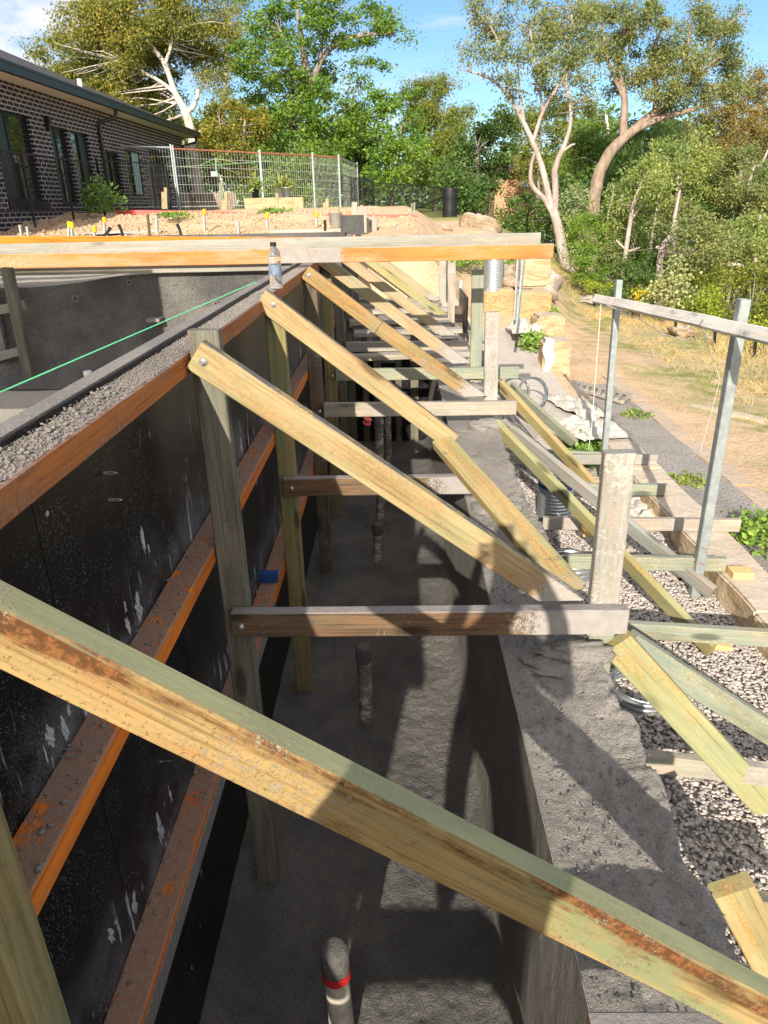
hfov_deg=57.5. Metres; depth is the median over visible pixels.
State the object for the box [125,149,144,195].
window
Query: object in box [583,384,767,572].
gravel path
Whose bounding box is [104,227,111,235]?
riser pipe
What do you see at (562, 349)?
sandstone block
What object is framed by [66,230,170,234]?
cloth sheet
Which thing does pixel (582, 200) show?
bush
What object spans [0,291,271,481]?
cement crumbs
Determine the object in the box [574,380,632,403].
trellis
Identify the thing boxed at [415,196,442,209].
fence stay
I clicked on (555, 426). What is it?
raking board
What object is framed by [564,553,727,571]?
tie board
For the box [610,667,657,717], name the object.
steel pipe
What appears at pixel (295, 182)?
hedge tree
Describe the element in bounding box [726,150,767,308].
bare stem
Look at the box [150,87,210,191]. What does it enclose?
tree
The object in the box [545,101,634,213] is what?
gum tree
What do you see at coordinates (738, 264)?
fallen log
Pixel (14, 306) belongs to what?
pool formwork
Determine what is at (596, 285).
bush
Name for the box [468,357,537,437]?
raking board
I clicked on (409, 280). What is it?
brace frame
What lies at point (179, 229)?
riser pipe
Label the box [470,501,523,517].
mortar heap
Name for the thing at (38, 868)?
cement spatter
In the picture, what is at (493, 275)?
culvert pipe
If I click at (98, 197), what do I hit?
weed plant
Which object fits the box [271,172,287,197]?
plant pot
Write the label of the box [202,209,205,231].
picket
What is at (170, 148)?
temporary fence
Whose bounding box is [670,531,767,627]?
kerb stone
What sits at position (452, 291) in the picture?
stake
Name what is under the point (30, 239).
formwork beam
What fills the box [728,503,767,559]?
weed plant
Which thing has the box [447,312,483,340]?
raking board
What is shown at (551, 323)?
sandstone block
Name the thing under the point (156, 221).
picket
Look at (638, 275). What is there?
bush
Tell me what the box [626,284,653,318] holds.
bush
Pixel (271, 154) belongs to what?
temporary fence
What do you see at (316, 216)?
picket
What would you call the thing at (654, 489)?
tie board
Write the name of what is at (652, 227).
bare stem
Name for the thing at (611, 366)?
steel post
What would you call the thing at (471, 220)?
boulder
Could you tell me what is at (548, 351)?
sheet
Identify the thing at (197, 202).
paling fence
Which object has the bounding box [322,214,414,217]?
red board
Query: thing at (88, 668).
brace frame
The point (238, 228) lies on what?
picket
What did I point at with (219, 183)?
rotary clothesline
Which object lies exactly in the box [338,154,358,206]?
temporary fence
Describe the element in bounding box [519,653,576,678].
mortar heap
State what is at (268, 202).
garden block
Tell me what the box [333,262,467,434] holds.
brace frame
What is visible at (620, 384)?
edging slab
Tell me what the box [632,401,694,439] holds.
edging slab
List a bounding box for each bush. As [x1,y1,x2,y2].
[487,182,564,243]
[548,180,602,265]
[554,204,642,292]
[578,276,624,295]
[590,229,767,299]
[599,242,669,303]
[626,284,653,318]
[633,250,705,324]
[658,247,748,316]
[681,282,734,332]
[699,251,767,335]
[744,316,767,353]
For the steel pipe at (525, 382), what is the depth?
7.43 m
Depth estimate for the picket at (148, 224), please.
11.72 m
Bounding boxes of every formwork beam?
[0,232,540,253]
[0,236,302,243]
[0,243,553,268]
[0,263,291,275]
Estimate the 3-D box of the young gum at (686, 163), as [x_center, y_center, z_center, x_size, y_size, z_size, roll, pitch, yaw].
[9.031,-9.401,21.905,4.614,5.575,3.004,-21,31,-38]
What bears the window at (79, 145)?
in the brick house at (45, 112)
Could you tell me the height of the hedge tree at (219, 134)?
4.495 m
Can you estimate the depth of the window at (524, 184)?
46.92 m
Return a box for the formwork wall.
[0,234,352,1023]
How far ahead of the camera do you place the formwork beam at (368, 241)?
4.94 m
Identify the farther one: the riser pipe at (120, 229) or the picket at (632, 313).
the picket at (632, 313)
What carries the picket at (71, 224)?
on the ground at (747, 442)
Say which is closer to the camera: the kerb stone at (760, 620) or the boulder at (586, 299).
the kerb stone at (760, 620)
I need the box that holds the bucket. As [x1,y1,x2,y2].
[328,212,341,227]
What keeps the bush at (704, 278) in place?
on the ground at (747, 442)
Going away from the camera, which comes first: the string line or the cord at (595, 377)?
the string line
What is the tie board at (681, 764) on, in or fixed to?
attached to the raking board at (658, 688)
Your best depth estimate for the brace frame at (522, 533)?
3.29 m
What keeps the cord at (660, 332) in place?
hanging from the crossbar at (682, 316)
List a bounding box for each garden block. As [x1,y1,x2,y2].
[244,198,262,208]
[260,198,281,208]
[275,197,304,207]
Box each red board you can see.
[114,210,199,214]
[206,211,243,213]
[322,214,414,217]
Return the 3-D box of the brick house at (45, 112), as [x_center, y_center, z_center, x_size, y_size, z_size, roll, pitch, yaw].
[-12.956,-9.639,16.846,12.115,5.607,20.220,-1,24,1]
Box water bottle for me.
[268,242,282,288]
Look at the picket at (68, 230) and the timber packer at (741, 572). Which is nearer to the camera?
the timber packer at (741, 572)
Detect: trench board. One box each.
[350,317,435,325]
[352,319,450,328]
[353,349,469,360]
[354,327,461,336]
[359,298,441,306]
[362,297,438,303]
[367,307,447,314]
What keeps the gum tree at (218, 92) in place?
on the ground at (747, 442)
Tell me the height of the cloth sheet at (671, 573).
0.049 m
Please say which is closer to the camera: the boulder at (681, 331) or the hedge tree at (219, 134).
the boulder at (681, 331)
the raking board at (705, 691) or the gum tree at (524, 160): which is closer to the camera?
the raking board at (705, 691)
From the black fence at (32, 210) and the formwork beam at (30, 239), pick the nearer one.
the formwork beam at (30, 239)
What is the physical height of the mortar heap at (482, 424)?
0.106 m
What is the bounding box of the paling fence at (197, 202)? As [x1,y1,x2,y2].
[179,191,237,209]
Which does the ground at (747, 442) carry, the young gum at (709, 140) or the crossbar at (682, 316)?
the young gum at (709, 140)
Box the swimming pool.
[0,232,345,422]
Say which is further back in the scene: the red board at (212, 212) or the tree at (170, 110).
the tree at (170, 110)
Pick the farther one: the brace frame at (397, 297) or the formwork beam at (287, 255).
the brace frame at (397, 297)
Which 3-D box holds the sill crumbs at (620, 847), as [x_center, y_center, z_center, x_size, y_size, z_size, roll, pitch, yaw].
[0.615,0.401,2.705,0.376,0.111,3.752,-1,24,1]
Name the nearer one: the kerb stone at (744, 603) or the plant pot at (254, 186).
the kerb stone at (744, 603)
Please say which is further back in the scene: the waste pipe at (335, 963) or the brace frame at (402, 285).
the brace frame at (402, 285)
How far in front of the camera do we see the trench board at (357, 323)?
7.82 m
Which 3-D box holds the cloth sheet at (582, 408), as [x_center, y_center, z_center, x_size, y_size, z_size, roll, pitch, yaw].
[2.014,-1.145,7.371,0.358,0.074,1.070,-8,25,-16]
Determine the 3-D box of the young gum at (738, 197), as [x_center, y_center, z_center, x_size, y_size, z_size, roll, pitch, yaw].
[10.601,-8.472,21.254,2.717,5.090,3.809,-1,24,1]
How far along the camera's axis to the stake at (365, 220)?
11.53 m
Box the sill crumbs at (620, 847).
[464,449,736,1011]
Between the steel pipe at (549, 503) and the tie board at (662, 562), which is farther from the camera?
the steel pipe at (549, 503)
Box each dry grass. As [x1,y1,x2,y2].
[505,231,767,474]
[551,258,767,421]
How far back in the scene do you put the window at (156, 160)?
23.37 m
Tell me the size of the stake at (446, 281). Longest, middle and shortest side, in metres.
0.531 x 0.094 x 0.046 m
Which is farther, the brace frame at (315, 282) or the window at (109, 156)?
the window at (109, 156)
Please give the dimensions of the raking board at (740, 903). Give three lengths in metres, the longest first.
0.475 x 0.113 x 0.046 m
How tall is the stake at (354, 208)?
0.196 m
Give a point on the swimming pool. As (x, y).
(68, 318)
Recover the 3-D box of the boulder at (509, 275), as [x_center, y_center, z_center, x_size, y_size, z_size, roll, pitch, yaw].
[2.011,-3.780,11.426,0.789,0.495,0.968,-1,24,1]
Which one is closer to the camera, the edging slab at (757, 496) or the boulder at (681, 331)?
the edging slab at (757, 496)
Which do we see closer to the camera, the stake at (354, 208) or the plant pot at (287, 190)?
the stake at (354, 208)
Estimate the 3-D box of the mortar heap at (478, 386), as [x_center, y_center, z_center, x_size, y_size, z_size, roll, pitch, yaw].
[0.717,-1.034,5.832,0.292,0.096,0.193,-1,24,1]
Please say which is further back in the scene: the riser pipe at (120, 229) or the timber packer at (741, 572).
the riser pipe at (120, 229)
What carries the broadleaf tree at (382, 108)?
on the ground at (747, 442)
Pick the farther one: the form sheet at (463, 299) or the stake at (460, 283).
the stake at (460, 283)
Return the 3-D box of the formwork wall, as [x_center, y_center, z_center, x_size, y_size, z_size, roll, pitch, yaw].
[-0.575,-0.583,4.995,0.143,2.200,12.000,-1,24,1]
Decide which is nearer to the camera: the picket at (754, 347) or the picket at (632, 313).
the picket at (754, 347)
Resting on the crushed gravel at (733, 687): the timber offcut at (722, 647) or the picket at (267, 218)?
the timber offcut at (722, 647)
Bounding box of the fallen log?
[702,261,743,269]
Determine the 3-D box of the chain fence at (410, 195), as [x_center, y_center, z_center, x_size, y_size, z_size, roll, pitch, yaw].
[0.883,-10.000,22.902,3.150,1.500,0.047,-19,29,-35]
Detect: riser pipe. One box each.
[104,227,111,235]
[117,224,123,235]
[176,223,181,234]
[323,220,326,230]
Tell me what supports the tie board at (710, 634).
on the kerb stone at (760, 620)
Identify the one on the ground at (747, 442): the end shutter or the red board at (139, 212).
the red board at (139, 212)
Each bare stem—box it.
[600,185,614,280]
[605,193,622,286]
[644,201,657,286]
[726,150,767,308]
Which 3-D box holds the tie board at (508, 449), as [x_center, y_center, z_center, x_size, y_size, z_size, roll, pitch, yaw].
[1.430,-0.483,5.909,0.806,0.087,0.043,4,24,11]
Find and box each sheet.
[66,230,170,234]
[459,288,467,333]
[505,317,543,333]
[538,393,614,419]
[542,337,554,370]
[557,415,632,440]
[629,495,654,516]
[665,554,683,577]
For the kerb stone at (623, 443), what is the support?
on the ground at (747, 442)
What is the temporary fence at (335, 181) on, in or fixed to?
on the ground at (747, 442)
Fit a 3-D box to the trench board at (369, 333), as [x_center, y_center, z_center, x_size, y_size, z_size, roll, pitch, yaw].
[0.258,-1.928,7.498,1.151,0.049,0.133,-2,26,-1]
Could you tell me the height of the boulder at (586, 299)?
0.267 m
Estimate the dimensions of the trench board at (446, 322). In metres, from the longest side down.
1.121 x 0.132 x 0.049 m
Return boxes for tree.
[5,0,248,193]
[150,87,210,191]
[188,91,282,199]
[191,0,256,192]
[219,0,426,206]
[224,136,362,207]
[294,108,389,204]
[356,85,449,205]
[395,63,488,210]
[419,97,531,215]
[445,0,618,271]
[496,91,584,219]
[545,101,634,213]
[578,0,759,272]
[678,60,767,291]
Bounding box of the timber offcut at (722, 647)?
[714,644,733,650]
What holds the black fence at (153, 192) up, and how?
on the ground at (747, 442)
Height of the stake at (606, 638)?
0.870 m
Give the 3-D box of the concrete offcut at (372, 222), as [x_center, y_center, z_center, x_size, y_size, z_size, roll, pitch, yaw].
[-0.224,-4.934,12.035,0.223,0.257,0.103,8,24,-3]
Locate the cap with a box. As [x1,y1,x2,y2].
[362,417,371,425]
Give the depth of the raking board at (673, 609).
4.15 m
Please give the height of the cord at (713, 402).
1.571 m
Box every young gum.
[591,149,680,296]
[595,119,690,256]
[621,113,734,294]
[637,190,756,304]
[662,134,719,277]
[689,139,767,311]
[716,209,767,303]
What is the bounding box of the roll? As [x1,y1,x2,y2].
[442,188,457,217]
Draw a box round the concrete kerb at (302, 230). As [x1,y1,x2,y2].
[270,228,340,232]
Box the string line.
[0,282,255,392]
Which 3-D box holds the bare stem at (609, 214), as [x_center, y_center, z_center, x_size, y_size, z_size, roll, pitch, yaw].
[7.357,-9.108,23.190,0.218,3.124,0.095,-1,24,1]
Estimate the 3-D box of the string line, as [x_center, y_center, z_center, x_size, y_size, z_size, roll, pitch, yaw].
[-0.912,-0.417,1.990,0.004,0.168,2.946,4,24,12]
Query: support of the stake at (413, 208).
on the ground at (747, 442)
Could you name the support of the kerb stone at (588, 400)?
on the ground at (747, 442)
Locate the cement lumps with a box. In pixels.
[0,385,125,466]
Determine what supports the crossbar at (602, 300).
attached to the steel post at (611, 366)
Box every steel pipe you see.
[501,377,529,398]
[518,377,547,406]
[536,475,573,517]
[556,549,589,582]
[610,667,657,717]
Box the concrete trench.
[199,313,738,1023]
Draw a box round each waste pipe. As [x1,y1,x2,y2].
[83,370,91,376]
[320,935,353,1023]
[355,642,372,723]
[372,521,382,564]
[374,417,384,522]
[384,380,391,464]
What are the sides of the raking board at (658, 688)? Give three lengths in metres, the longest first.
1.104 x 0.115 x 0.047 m
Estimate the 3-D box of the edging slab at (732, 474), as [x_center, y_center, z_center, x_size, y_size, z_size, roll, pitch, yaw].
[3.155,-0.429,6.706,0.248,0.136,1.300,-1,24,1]
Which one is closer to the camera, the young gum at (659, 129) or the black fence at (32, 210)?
the black fence at (32, 210)
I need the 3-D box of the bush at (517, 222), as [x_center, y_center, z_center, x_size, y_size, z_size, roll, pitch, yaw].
[5.493,-11.208,26.972,4.131,2.810,2.653,-19,29,-35]
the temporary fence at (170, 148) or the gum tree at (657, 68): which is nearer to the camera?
the temporary fence at (170, 148)
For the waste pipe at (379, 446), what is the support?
on the concrete trench
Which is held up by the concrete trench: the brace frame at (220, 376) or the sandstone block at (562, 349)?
the brace frame at (220, 376)
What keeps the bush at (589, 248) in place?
on the ground at (747, 442)
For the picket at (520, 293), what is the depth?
7.94 m
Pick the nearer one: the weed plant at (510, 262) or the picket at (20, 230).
the picket at (20, 230)
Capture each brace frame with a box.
[0,580,767,1023]
[186,328,635,882]
[260,289,582,690]
[301,266,516,572]
[318,263,518,515]
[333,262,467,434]
[344,262,455,333]
[352,235,447,308]
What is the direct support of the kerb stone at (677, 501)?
on the ground at (747, 442)
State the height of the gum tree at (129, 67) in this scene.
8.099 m
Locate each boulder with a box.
[438,224,452,230]
[459,212,502,232]
[502,264,531,289]
[541,270,562,302]
[576,295,596,304]
[667,325,700,338]
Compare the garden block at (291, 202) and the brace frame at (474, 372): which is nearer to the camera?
the brace frame at (474, 372)
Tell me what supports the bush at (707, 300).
on the ground at (747, 442)
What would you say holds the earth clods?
on the ground at (747, 442)
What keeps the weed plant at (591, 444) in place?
on the ground at (747, 442)
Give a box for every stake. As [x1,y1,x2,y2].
[161,192,164,208]
[164,187,167,208]
[224,191,227,209]
[275,193,278,207]
[352,202,356,214]
[363,207,366,232]
[411,203,414,213]
[446,261,449,299]
[447,273,456,326]
[455,306,462,329]
[458,280,462,299]
[586,635,613,674]
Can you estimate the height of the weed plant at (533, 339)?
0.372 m
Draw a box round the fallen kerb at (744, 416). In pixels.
[683,401,766,422]
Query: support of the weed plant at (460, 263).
on the ground at (747, 442)
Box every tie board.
[505,447,600,452]
[510,453,657,464]
[542,516,740,531]
[562,483,668,495]
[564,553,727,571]
[616,620,767,646]
[644,749,767,786]
[721,891,767,917]
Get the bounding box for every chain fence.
[350,176,374,206]
[373,181,445,216]
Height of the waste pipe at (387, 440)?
1.084 m
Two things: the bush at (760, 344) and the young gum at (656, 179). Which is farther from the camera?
the young gum at (656, 179)
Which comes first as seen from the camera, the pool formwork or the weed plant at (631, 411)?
the pool formwork
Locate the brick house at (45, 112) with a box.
[0,50,200,231]
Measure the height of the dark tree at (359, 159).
5.164 m
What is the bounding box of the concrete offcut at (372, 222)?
[366,216,377,231]
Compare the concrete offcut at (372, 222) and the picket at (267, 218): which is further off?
the picket at (267, 218)
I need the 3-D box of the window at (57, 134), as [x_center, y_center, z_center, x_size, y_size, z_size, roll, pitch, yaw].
[-7.603,-8.137,16.467,0.060,1.637,0.945,-1,24,1]
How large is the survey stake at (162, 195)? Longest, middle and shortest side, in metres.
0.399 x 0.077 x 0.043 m
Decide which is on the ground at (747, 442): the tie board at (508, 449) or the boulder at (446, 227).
the boulder at (446, 227)
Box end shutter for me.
[345,334,427,442]
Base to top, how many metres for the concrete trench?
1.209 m
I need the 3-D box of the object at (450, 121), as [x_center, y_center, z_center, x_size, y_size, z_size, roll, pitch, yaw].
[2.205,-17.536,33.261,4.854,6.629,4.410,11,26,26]
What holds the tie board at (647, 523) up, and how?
on the kerb stone at (744, 603)
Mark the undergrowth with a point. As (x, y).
(567, 184)
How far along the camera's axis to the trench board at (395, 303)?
9.37 m
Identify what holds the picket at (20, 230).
on the ground at (747, 442)
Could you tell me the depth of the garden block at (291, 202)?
20.34 m
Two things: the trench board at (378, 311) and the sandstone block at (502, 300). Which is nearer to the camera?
the trench board at (378, 311)
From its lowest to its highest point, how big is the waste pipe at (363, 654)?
0.505 m
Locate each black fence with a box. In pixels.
[0,149,104,227]
[94,156,171,215]
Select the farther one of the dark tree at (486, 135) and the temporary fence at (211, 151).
the dark tree at (486, 135)
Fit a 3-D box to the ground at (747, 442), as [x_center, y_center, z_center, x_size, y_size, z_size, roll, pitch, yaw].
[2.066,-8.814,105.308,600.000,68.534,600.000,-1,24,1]
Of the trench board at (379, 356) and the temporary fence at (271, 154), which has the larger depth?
the temporary fence at (271, 154)
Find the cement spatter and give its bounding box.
[18,380,300,1008]
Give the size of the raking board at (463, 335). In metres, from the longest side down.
0.982 x 0.093 x 0.045 m
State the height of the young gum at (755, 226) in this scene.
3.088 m
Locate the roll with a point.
(449, 208)
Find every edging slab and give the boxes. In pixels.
[603,375,647,401]
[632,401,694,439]
[679,440,757,486]
[737,487,767,513]
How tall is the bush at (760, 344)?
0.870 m
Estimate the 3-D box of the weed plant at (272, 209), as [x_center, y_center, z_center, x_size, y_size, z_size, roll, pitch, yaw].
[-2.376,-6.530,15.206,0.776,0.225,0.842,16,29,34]
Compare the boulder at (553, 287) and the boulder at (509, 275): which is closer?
the boulder at (509, 275)
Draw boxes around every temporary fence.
[121,144,178,210]
[171,145,262,209]
[259,150,314,207]
[312,152,339,207]
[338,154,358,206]
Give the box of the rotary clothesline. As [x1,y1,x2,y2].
[176,158,258,199]
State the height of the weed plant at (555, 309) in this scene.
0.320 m
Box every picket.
[18,225,22,235]
[25,226,29,235]
[67,221,70,235]
[69,222,74,235]
[92,226,96,235]
[102,217,106,232]
[146,214,150,235]
[155,215,158,233]
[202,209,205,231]
[237,221,239,232]
[265,213,268,227]
[315,211,317,226]
[513,259,519,319]
[515,259,525,327]
[631,293,633,318]
[713,331,716,345]
[752,342,756,356]
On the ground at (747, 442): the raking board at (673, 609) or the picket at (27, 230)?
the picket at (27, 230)
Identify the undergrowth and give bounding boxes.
[520,134,767,300]
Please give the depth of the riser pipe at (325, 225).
11.66 m
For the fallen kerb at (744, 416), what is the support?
on the ground at (747, 442)
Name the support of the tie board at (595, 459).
on the kerb stone at (623, 443)
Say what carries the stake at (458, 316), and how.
on the concrete trench
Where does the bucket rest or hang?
on the ground at (747, 442)
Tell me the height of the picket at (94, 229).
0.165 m
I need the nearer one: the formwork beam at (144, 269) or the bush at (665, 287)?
the formwork beam at (144, 269)
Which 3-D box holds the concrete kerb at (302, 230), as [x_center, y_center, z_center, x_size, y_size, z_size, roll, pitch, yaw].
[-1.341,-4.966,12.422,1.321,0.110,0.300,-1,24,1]
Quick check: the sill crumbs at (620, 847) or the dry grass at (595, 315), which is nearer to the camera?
the sill crumbs at (620, 847)
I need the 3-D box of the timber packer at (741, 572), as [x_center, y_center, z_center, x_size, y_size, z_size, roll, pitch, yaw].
[2.058,0.353,4.048,0.120,0.049,0.091,-1,24,1]
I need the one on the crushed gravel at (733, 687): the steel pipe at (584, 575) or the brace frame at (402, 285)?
the steel pipe at (584, 575)
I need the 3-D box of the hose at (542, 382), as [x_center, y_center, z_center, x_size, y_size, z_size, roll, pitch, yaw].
[1.558,-1.248,7.361,0.340,0.339,0.175,-7,24,-13]
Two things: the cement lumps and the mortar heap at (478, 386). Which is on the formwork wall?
the cement lumps
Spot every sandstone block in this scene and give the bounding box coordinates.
[483,286,514,313]
[514,259,550,287]
[514,289,551,319]
[529,312,565,335]
[538,336,571,377]
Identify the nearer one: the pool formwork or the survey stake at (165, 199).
the pool formwork
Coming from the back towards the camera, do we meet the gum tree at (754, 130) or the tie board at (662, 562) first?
the gum tree at (754, 130)
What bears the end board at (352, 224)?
attached to the swimming pool
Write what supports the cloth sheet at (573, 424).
on the kerb stone at (623, 443)
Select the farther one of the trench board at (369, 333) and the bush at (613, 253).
the bush at (613, 253)
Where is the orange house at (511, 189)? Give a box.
[482,156,549,221]
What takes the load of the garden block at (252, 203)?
on the ground at (747, 442)
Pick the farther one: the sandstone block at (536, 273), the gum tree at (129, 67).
the gum tree at (129, 67)
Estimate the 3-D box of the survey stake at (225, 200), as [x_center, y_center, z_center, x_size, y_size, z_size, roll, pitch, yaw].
[-4.035,-7.946,17.873,0.078,0.433,0.041,5,24,-1]
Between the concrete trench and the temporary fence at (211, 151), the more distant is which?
the temporary fence at (211, 151)
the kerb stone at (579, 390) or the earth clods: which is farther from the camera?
the earth clods
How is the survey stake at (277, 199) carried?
on the ground at (747, 442)
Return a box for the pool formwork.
[0,267,34,377]
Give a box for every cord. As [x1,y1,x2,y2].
[464,494,589,1011]
[588,307,600,449]
[607,305,709,340]
[678,330,719,478]
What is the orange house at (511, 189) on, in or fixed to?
on the ground at (747, 442)
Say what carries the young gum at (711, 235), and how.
on the ground at (747, 442)
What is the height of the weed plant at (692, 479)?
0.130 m
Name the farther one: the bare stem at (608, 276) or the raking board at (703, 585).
the bare stem at (608, 276)
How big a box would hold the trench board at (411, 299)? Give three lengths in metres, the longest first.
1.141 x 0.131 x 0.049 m
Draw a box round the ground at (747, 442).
[0,205,767,494]
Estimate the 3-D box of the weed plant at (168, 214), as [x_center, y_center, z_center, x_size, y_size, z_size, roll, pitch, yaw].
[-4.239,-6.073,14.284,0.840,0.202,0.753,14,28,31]
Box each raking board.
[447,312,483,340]
[458,330,516,383]
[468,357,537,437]
[495,419,716,655]
[498,379,598,482]
[502,418,717,597]
[508,382,577,445]
[604,629,767,816]
[630,629,767,745]
[708,871,767,977]
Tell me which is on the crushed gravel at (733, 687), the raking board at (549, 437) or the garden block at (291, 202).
the raking board at (549, 437)
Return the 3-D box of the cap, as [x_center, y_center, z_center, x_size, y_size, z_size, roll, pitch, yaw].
[-0.130,-0.710,5.473,0.078,0.066,0.067,15,28,32]
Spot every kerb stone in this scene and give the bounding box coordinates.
[567,378,590,398]
[579,398,617,423]
[596,424,662,469]
[633,469,701,538]
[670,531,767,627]
[752,614,767,660]
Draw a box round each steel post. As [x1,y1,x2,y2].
[599,280,622,476]
[688,298,751,598]
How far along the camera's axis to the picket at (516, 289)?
9.46 m
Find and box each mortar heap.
[468,417,508,431]
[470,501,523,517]
[471,383,482,390]
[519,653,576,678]
[534,638,616,666]
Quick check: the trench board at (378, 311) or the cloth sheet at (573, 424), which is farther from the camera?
the trench board at (378, 311)
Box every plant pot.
[246,170,265,197]
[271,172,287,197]
[280,175,297,196]
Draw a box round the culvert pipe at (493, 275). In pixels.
[483,260,503,308]
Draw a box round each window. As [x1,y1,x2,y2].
[0,111,50,209]
[50,126,76,203]
[70,130,94,203]
[105,152,122,196]
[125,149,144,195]
[149,151,171,197]
[521,172,536,186]
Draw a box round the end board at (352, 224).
[340,215,363,234]
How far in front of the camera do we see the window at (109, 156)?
19.57 m
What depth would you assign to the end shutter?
8.06 m
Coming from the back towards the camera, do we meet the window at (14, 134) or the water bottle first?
the window at (14, 134)
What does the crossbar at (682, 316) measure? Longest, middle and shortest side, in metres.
1.723 x 0.068 x 0.044 m
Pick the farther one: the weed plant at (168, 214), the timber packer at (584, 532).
the weed plant at (168, 214)
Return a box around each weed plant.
[79,174,127,214]
[153,210,196,219]
[257,206,292,213]
[450,260,484,268]
[503,259,513,265]
[515,327,551,352]
[545,305,563,314]
[560,429,601,450]
[567,441,600,469]
[620,407,654,420]
[668,469,706,489]
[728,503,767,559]
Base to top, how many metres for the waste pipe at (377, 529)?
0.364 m
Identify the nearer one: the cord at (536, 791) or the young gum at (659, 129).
the cord at (536, 791)
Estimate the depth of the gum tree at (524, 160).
42.19 m
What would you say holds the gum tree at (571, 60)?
on the ground at (747, 442)
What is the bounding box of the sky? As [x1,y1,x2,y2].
[0,0,767,290]
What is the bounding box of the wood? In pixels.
[161,87,767,239]
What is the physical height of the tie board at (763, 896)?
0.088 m
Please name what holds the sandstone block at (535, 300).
on the ground at (747, 442)
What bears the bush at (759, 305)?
on the ground at (747, 442)
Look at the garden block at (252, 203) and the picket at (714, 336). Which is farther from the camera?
the garden block at (252, 203)
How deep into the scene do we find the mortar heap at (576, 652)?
2.33 m
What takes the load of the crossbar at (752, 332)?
attached to the steel post at (731, 371)
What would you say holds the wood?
on the ground at (747, 442)
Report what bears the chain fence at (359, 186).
on the ground at (747, 442)
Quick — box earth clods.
[0,207,419,235]
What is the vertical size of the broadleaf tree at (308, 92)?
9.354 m
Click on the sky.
(442, 22)
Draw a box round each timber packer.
[580,526,592,536]
[726,566,754,579]
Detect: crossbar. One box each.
[592,294,613,306]
[610,297,718,327]
[700,315,767,344]

